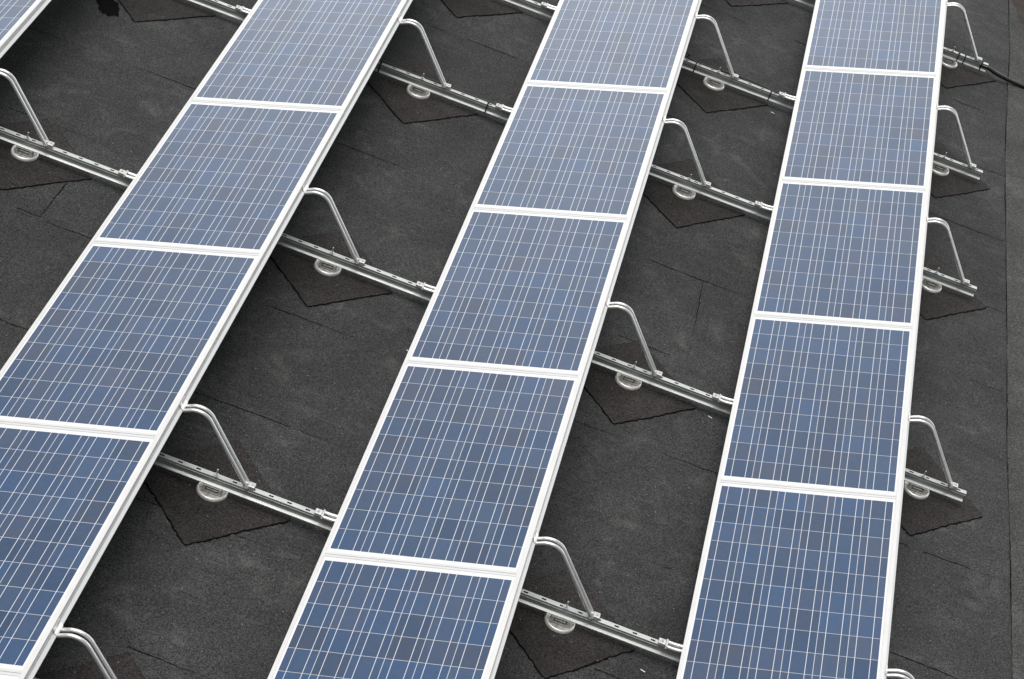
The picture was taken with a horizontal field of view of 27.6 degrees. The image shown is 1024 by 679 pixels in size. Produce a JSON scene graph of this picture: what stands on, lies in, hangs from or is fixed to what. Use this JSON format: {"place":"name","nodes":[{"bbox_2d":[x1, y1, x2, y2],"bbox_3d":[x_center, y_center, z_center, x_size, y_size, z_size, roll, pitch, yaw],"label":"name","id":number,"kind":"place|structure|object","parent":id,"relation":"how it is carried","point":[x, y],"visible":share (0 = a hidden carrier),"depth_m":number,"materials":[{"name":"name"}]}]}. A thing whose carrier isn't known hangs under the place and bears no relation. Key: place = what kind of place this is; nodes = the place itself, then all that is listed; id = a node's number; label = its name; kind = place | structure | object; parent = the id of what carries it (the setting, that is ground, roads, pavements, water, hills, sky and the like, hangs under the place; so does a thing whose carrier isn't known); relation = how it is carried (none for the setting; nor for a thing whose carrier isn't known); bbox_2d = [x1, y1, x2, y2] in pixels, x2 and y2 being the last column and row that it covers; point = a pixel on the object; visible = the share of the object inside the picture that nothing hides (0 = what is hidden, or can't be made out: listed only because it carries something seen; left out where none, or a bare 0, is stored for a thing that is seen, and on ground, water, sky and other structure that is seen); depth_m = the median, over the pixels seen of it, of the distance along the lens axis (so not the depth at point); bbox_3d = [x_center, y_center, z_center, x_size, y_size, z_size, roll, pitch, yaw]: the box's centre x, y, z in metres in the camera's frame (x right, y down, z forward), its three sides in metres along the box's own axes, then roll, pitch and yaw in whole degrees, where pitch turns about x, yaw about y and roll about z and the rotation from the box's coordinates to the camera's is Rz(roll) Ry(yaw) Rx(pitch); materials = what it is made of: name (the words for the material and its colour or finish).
{"place":"outdoors","nodes":[
{"label":"outdoors","id":0,"kind":"place"},
{"bbox_2d":[0,0,1012,678],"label":"roof","id":1,"kind":"structure","parent":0,"point":[216,608],"depth_m":12.50,"materials":[{"name":"asphalt"}]},
{"bbox_2d":[0,119,91,189],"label":"felt patch","id":2,"kind":"object","parent":1,"relation":"on","point":[17,173],"visible":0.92,"depth_m":12.47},
{"bbox_2d":[11,132,38,161],"bbox_3d":[-2.901,-1.176,12.471,0.167,0.153,0.167,20,37,0],"label":"round foot","id":3,"kind":"object","parent":2,"relation":"on","point":[21,153],"visible":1,"depth_m":12.48},
{"bbox_2d":[34,652,144,678],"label":"felt patch","id":4,"kind":"object","parent":1,"relation":"on","point":[123,666],"visible":0.88,"depth_m":9.70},
{"bbox_2d":[96,0,119,16],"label":"bitumen smear","id":5,"kind":"object","parent":1,"relation":"on","point":[109,7],"visible":1,"depth_m":14.00},
{"bbox_2d":[118,0,215,21],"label":"felt patch","id":6,"kind":"object","parent":1,"relation":"on","point":[145,10],"visible":0.95,"depth_m":14.17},
{"bbox_2d":[144,440,290,544],"bbox_3d":[-1.553,0.787,10.801,0.630,0.005,0.635,-11,47,-35],"label":"felt patch","id":7,"kind":"object","parent":1,"relation":"on","point":[192,515],"visible":0.83,"depth_m":10.74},
{"bbox_2d":[196,469,227,501],"bbox_3d":[-1.531,0.725,10.758,0.167,0.153,0.167,20,37,0],"label":"round foot","id":8,"kind":"object","parent":7,"relation":"on","point":[208,492],"visible":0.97,"depth_m":10.77},
{"bbox_2d":[270,231,392,306],"bbox_3d":[-1.110,-0.428,12.517,0.616,0.005,0.616,-11,47,-35],"label":"felt patch","id":9,"kind":"object","parent":1,"relation":"on","point":[309,282],"visible":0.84,"depth_m":12.45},
{"bbox_2d":[314,247,340,275],"bbox_3d":[-1.085,-0.490,12.474,0.167,0.153,0.167,20,37,0],"label":"round foot","id":10,"kind":"object","parent":9,"relation":"on","point":[324,268],"visible":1,"depth_m":12.48},
{"bbox_2d":[154,452,680,662],"bbox_3d":[-1.604,0.697,10.755,8.262,0.064,0.034,21,37,0],"label":"mounting rail","id":11,"kind":"object","parent":1,"relation":"on","point":[306,514],"visible":0.49,"depth_m":10.75,"materials":[{"name":"metal"}]},
{"bbox_2d":[180,396,255,490],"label":"panel support","id":12,"kind":"object","parent":11,"relation":"on","point":[185,406],"visible":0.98,"depth_m":10.57,"materials":[{"name":"metal"}]},
{"bbox_2d":[314,508,600,620],"bbox_3d":[-0.228,1.017,10.618,1.562,0.401,0.074,20,37,0],"label":"panel support","id":13,"kind":"object","parent":11,"relation":"on","point":[562,550],"visible":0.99,"depth_m":10.61,"materials":[{"name":"metal"}]},
{"bbox_2d":[658,638,914,678],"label":"panel support","id":14,"kind":"object","parent":11,"relation":"on","point":[664,643],"visible":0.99,"depth_m":10.54,"materials":[{"name":"metal"}]},
{"bbox_2d":[879,0,946,678],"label":"edge profile","id":15,"kind":"object","parent":14,"relation":"attached to","point":[892,568],"visible":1,"depth_m":12.50,"materials":[{"name":"white metal"}]},
{"bbox_2d":[367,62,477,123],"bbox_3d":[-0.646,-1.693,14.303,0.638,0.005,0.638,-12,48,-35],"label":"felt patch","id":16,"kind":"object","parent":1,"relation":"on","point":[403,105],"visible":0.61,"depth_m":14.23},
{"bbox_2d":[406,73,429,98],"bbox_3d":[-0.622,-1.754,14.259,0.167,0.153,0.167,20,37,0],"label":"round foot","id":17,"kind":"object","parent":16,"relation":"on","point":[416,92],"visible":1,"depth_m":14.27},
{"bbox_2d":[441,0,522,17],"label":"felt patch","id":18,"kind":"object","parent":1,"relation":"on","point":[461,8],"visible":1,"depth_m":15.44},
{"bbox_2d":[0,126,965,501],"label":"mounting rail","id":19,"kind":"object","parent":1,"relation":"on","point":[408,286],"visible":0.55,"depth_m":12.47,"materials":[{"name":"metal"}]},
{"bbox_2d":[0,68,54,148],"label":"panel support","id":20,"kind":"object","parent":19,"relation":"on","point":[9,77],"visible":1,"depth_m":12.32,"materials":[{"name":"metal"}]},
{"bbox_2d":[0,0,50,57],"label":"edge profile","id":21,"kind":"object","parent":20,"relation":"attached to","point":[13,35],"visible":1,"depth_m":12.64,"materials":[{"name":"white metal"}]},
{"bbox_2d":[0,0,37,41],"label":"solar panel","id":22,"kind":"object","parent":21,"relation":"on","point":[13,13],"depth_m":12.75,"materials":[{"name":"glass"}]},
{"bbox_2d":[118,169,365,265],"bbox_3d":[-1.558,-0.868,12.332,1.562,0.401,0.074,20,37,0],"label":"panel support","id":23,"kind":"object","parent":19,"relation":"on","point":[307,190],"visible":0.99,"depth_m":12.32,"materials":[{"name":"metal"}]},
{"bbox_2d":[415,281,662,377],"bbox_3d":[0.215,-0.199,12.334,1.562,0.401,0.074,20,37,0],"label":"panel support","id":24,"kind":"object","parent":19,"relation":"on","point":[626,308],"visible":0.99,"depth_m":12.32,"materials":[{"name":"metal"}]},
{"bbox_2d":[712,393,957,489],"bbox_3d":[1.981,0.467,12.337,1.562,0.401,0.074,20,37,0],"label":"panel support","id":25,"kind":"object","parent":19,"relation":"on","point":[912,419],"visible":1,"depth_m":12.33,"materials":[{"name":"metal"}]},
{"bbox_2d":[0,1,1005,678],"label":"roof seams","id":26,"kind":"object","parent":1,"relation":"on","point":[576,421],"visible":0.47,"depth_m":12.11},
{"bbox_2d":[509,570,634,678],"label":"felt patch","id":27,"kind":"object","parent":1,"relation":"on","point":[549,652],"visible":0.8,"depth_m":10.74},
{"bbox_2d":[544,601,574,633],"bbox_3d":[0.268,1.404,10.760,0.167,0.153,0.167,20,37,0],"label":"round foot","id":28,"kind":"object","parent":27,"relation":"on","point":[554,623],"visible":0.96,"depth_m":10.77},
{"bbox_2d":[584,340,696,423],"bbox_3d":[0.696,0.253,12.520,0.640,0.005,0.642,-9,46,-34],"label":"felt patch","id":29,"kind":"object","parent":1,"relation":"on","point":[613,398],"visible":0.68,"depth_m":12.45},
{"bbox_2d":[615,362,641,389],"bbox_3d":[0.719,0.191,12.476,0.167,0.153,0.167,20,37,0],"label":"round foot","id":30,"kind":"object","parent":29,"relation":"on","point":[626,382],"visible":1,"depth_m":12.49},
{"bbox_2d":[643,159,744,227],"bbox_3d":[1.175,-1.005,14.306,0.656,0.005,0.656,-12,48,-36],"label":"felt patch","id":31,"kind":"object","parent":1,"relation":"on","point":[676,211],"visible":0.7,"depth_m":14.23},
{"bbox_2d":[188,0,976,296],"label":"mounting rail","id":32,"kind":"object","parent":31,"relation":"on","point":[654,171],"visible":0.53,"depth_m":14.26,"materials":[{"name":"metal"}]},
{"bbox_2d":[235,5,450,89],"bbox_3d":[-1.097,-2.133,14.117,1.562,0.401,0.074,20,37,0],"label":"panel support","id":33,"kind":"object","parent":32,"relation":"on","point":[401,20],"visible":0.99,"depth_m":14.10,"materials":[{"name":"metal"}]},
{"bbox_2d":[0,0,260,376],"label":"edge profile","id":34,"kind":"object","parent":33,"relation":"attached to","point":[30,330],"visible":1,"depth_m":12.13,"materials":[{"name":"white metal"}]},
{"bbox_2d":[0,671,19,678],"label":"solar panel","id":35,"kind":"object","parent":34,"relation":"on","point":[7,675],"visible":1,"depth_m":8.90,"materials":[{"name":"glass"}]},
{"bbox_2d":[0,421,154,673],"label":"solar panel","id":36,"kind":"object","parent":34,"relation":"on","point":[62,489],"visible":1,"depth_m":9.81,"materials":[{"name":"glass"}]},
{"bbox_2d":[0,241,258,435],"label":"solar panel","id":37,"kind":"object","parent":34,"relation":"on","point":[119,338],"visible":1,"depth_m":10.96,"materials":[{"name":"glass"}]},
{"bbox_2d":[95,100,340,253],"bbox_3d":[-1.707,-0.974,12.361,0.991,0.040,1.677,5,36,11],"label":"solar panel","id":38,"kind":"object","parent":34,"relation":"on","point":[221,176],"visible":1,"depth_m":12.30,"materials":[{"name":"glass"}]},
{"bbox_2d":[192,0,402,108],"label":"solar panel","id":39,"kind":"object","parent":34,"relation":"on","point":[308,53],"visible":1,"depth_m":13.58,"materials":[{"name":"glass"}]},
{"bbox_2d":[379,60,495,104],"bbox_3d":[-0.394,-1.694,14.264,2.900,0.057,0.040,20,37,0],"label":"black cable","id":40,"kind":"object","parent":32,"relation":"attached to","point":[435,81],"visible":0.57,"depth_m":14.25,"materials":[{"name":"black rubber"}]},
{"bbox_2d":[495,103,710,187],"bbox_3d":[0.675,-1.464,14.119,1.562,0.401,0.074,20,37,0],"label":"panel support","id":41,"kind":"object","parent":32,"relation":"on","point":[677,122],"visible":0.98,"depth_m":14.11,"materials":[{"name":"metal"}]},
{"bbox_2d":[754,201,969,284],"bbox_3d":[2.441,-0.798,14.122,1.562,0.401,0.074,20,37,0],"label":"panel support","id":42,"kind":"object","parent":32,"relation":"on","point":[943,223],"visible":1,"depth_m":14.12,"materials":[{"name":"metal"}]},
{"bbox_2d":[672,174,695,199],"bbox_3d":[1.200,-1.067,14.262,0.167,0.153,0.167,20,37,0],"label":"round foot","id":43,"kind":"object","parent":31,"relation":"on","point":[683,193],"visible":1,"depth_m":14.27},
{"bbox_2d":[677,57,767,112],"bbox_3d":[1.502,-1.901,15.570,0.641,0.005,0.640,-11,47,-35],"label":"felt patch","id":44,"kind":"object","parent":1,"relation":"on","point":[706,99],"visible":0.71,"depth_m":15.49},
{"bbox_2d":[703,67,723,90],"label":"round foot","id":45,"kind":"object","parent":44,"relation":"on","point":[710,83],"visible":1,"depth_m":15.54},
{"bbox_2d":[504,0,982,179],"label":"mounting rail","id":46,"kind":"object","parent":1,"relation":"on","point":[764,93],"visible":0.36,"depth_m":15.52,"materials":[{"name":"metal"}]},
{"bbox_2d":[540,2,738,79],"bbox_3d":[1.001,-2.360,15.383,1.562,0.401,0.074,20,37,0],"label":"panel support","id":47,"kind":"object","parent":46,"relation":"on","point":[697,16],"visible":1,"depth_m":15.38,"materials":[{"name":"metal"}]},
{"bbox_2d":[267,0,561,678],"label":"edge profile","id":48,"kind":"object","parent":47,"relation":"attached to","point":[312,578],"visible":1,"depth_m":11.63,"materials":[{"name":"white metal"}]},
{"bbox_2d":[272,554,515,678],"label":"solar panel","id":49,"kind":"object","parent":48,"relation":"on","point":[363,618],"visible":1,"depth_m":9.99,"materials":[{"name":"glass"}]},
{"bbox_2d":[325,361,577,573],"bbox_3d":[-0.282,0.651,11.014,0.991,0.040,1.677,5,36,11],"label":"solar panel","id":50,"kind":"object","parent":48,"relation":"on","point":[455,468],"visible":1,"depth_m":10.94,"materials":[{"name":"glass"}]},
{"bbox_2d":[408,208,626,375],"bbox_3d":[0.064,-0.298,12.354,0.991,0.040,1.677,5,36,11],"label":"solar panel","id":51,"kind":"object","parent":48,"relation":"on","point":[521,290],"visible":1,"depth_m":12.29,"materials":[{"name":"glass"}]},
{"bbox_2d":[474,83,666,218],"bbox_3d":[0.409,-1.248,13.695,0.991,0.040,1.677,5,36,11],"label":"solar panel","id":52,"kind":"object","parent":48,"relation":"on","point":[573,149],"visible":1,"depth_m":13.64,"materials":[{"name":"glass"}]},
{"bbox_2d":[527,0,694,90],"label":"solar panel","id":53,"kind":"object","parent":48,"relation":"on","point":[631,44],"visible":1,"depth_m":14.87,"materials":[{"name":"glass"}]},
{"bbox_2d":[484,0,701,678],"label":"edge profile","id":54,"kind":"object","parent":47,"relation":"on","point":[501,637],"visible":1,"depth_m":11.58,"materials":[{"name":"white metal"}]},
{"bbox_2d":[686,52,778,93],"bbox_3d":[1.719,-1.943,15.524,2.301,0.067,0.035,21,37,0],"label":"black cable","id":55,"kind":"object","parent":46,"relation":"attached to","point":[729,73],"visible":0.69,"depth_m":15.52,"materials":[{"name":"black rubber"}]},
{"bbox_2d":[778,92,975,168],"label":"panel support","id":56,"kind":"object","parent":46,"relation":"on","point":[939,108],"visible":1,"depth_m":15.39,"materials":[{"name":"metal"}]},
{"bbox_2d":[726,0,787,5],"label":"felt patch","id":57,"kind":"object","parent":1,"relation":"on","point":[747,2],"visible":1,"depth_m":16.77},
{"bbox_2d":[795,0,987,71],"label":"mounting rail","id":58,"kind":"object","parent":1,"relation":"on","point":[968,61],"visible":0.32,"depth_m":16.91,"materials":[{"name":"metal"}]},
{"bbox_2d":[946,0,981,61],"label":"panel support","id":59,"kind":"object","parent":58,"relation":"on","point":[962,9],"visible":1,"depth_m":16.72,"materials":[{"name":"metal"}]},
{"bbox_2d":[676,0,817,678],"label":"edge profile","id":60,"kind":"object","parent":59,"relation":"attached to","point":[686,638],"visible":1,"depth_m":12.55,"materials":[{"name":"white metal"}]},
{"bbox_2d":[681,480,895,678],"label":"solar panel","id":61,"kind":"object","parent":60,"relation":"on","point":[793,583],"visible":1,"depth_m":11.01,"materials":[{"name":"glass"}]},
{"bbox_2d":[721,315,911,496],"bbox_3d":[1.827,0.374,12.348,0.991,0.040,1.677,5,36,11],"label":"solar panel","id":62,"kind":"object","parent":60,"relation":"on","point":[820,404],"visible":1,"depth_m":12.29,"materials":[{"name":"glass"}]},
{"bbox_2d":[755,180,924,326],"bbox_3d":[2.173,-0.576,13.689,0.991,0.040,1.677,5,36,11],"label":"solar panel","id":63,"kind":"object","parent":60,"relation":"on","point":[843,252],"visible":1,"depth_m":13.63,"materials":[{"name":"glass"}]},
{"bbox_2d":[782,68,935,188],"bbox_3d":[2.519,-1.526,15.030,0.991,0.040,1.677,5,36,11],"label":"solar panel","id":64,"kind":"object","parent":60,"relation":"on","point":[870,128],"visible":1,"depth_m":14.98,"materials":[{"name":"glass"}]},
{"bbox_2d":[805,0,942,74],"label":"solar panel","id":65,"kind":"object","parent":60,"relation":"on","point":[897,36],"visible":1,"depth_m":16.16,"materials":[{"name":"glass"}]},
{"bbox_2d":[979,65,1023,87],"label":"black cable","id":66,"kind":"object","parent":58,"relation":"attached to","point":[1001,76],"visible":1,"depth_m":16.93,"materials":[{"name":"black rubber"}]},
{"bbox_2d":[900,447,982,535],"bbox_3d":[2.422,0.904,12.523,0.634,0.005,0.632,-9,46,-34],"label":"felt patch","id":67,"kind":"object","parent":1,"relation":"on","point":[933,510],"visible":0.52,"depth_m":12.46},
{"bbox_2d":[904,471,928,498],"bbox_3d":[2.446,0.842,12.479,0.167,0.153,0.167,20,37,0],"label":"round foot","id":68,"kind":"object","parent":67,"relation":"on","point":[915,491],"visible":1,"depth_m":12.49},
{"bbox_2d":[919,253,986,319],"bbox_3d":[2.863,-0.368,14.308,0.618,0.005,0.616,-10,47,-34],"label":"felt patch","id":69,"kind":"object","parent":1,"relation":"on","point":[945,301],"visible":0.59,"depth_m":14.24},
{"bbox_2d":[922,268,941,292],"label":"round foot","id":70,"kind":"object","parent":69,"relation":"on","point":[930,286],"visible":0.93,"depth_m":14.27},
{"bbox_2d":[930,142,989,197],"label":"felt patch","id":71,"kind":"object","parent":1,"relation":"on","point":[952,182],"visible":0.51,"depth_m":15.51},
{"bbox_2d":[932,152,948,175],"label":"round foot","id":72,"kind":"object","parent":71,"relation":"on","point":[937,169],"visible":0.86,"depth_m":15.54},
{"bbox_2d":[940,38,995,87],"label":"felt patch","id":73,"kind":"object","parent":1,"relation":"on","point":[960,74],"visible":0.45,"depth_m":16.88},
{"bbox_2d":[942,47,956,67],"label":"round foot","id":74,"kind":"object","parent":73,"relation":"on","point":[948,63],"visible":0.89,"depth_m":16.92},
{"bbox_2d":[1004,0,1011,678],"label":"roof edge seam","id":75,"kind":"object","parent":1,"relation":"on","point":[1006,327],"visible":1,"depth_m":14.41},
{"bbox_2d":[1005,0,1023,678],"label":"roof edge strip","id":76,"kind":"object","parent":1,"relation":"on","point":[1014,162],"visible":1,"depth_m":14.25,"materials":[{"name":"metal"}]},
{"bbox_2d":[1012,0,1023,24],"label":"dirt stain","id":77,"kind":"object","parent":76,"relation":"on","point":[1019,5],"visible":1,"depth_m":18.15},
{"bbox_3d":[-1.947,1.641,9.423,8.262,0.064,0.035,21,37,0],"label":"rail","id":78,"kind":"object","parent":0,"visible":0},
{"bbox_2d":[53,618,116,678],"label":"panel support","id":79,"kind":"object","parent":78,"relation":"on","point":[58,628],"visible":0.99,"depth_m":9.19,"materials":[{"name":"metal"}]},
{"bbox_2d":[18,0,412,678],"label":"edge profile","id":80,"kind":"object","parent":79,"relation":"attached to","point":[102,542],"visible":1,"depth_m":10.69,"materials":[{"name":"white metal"}]}
]}

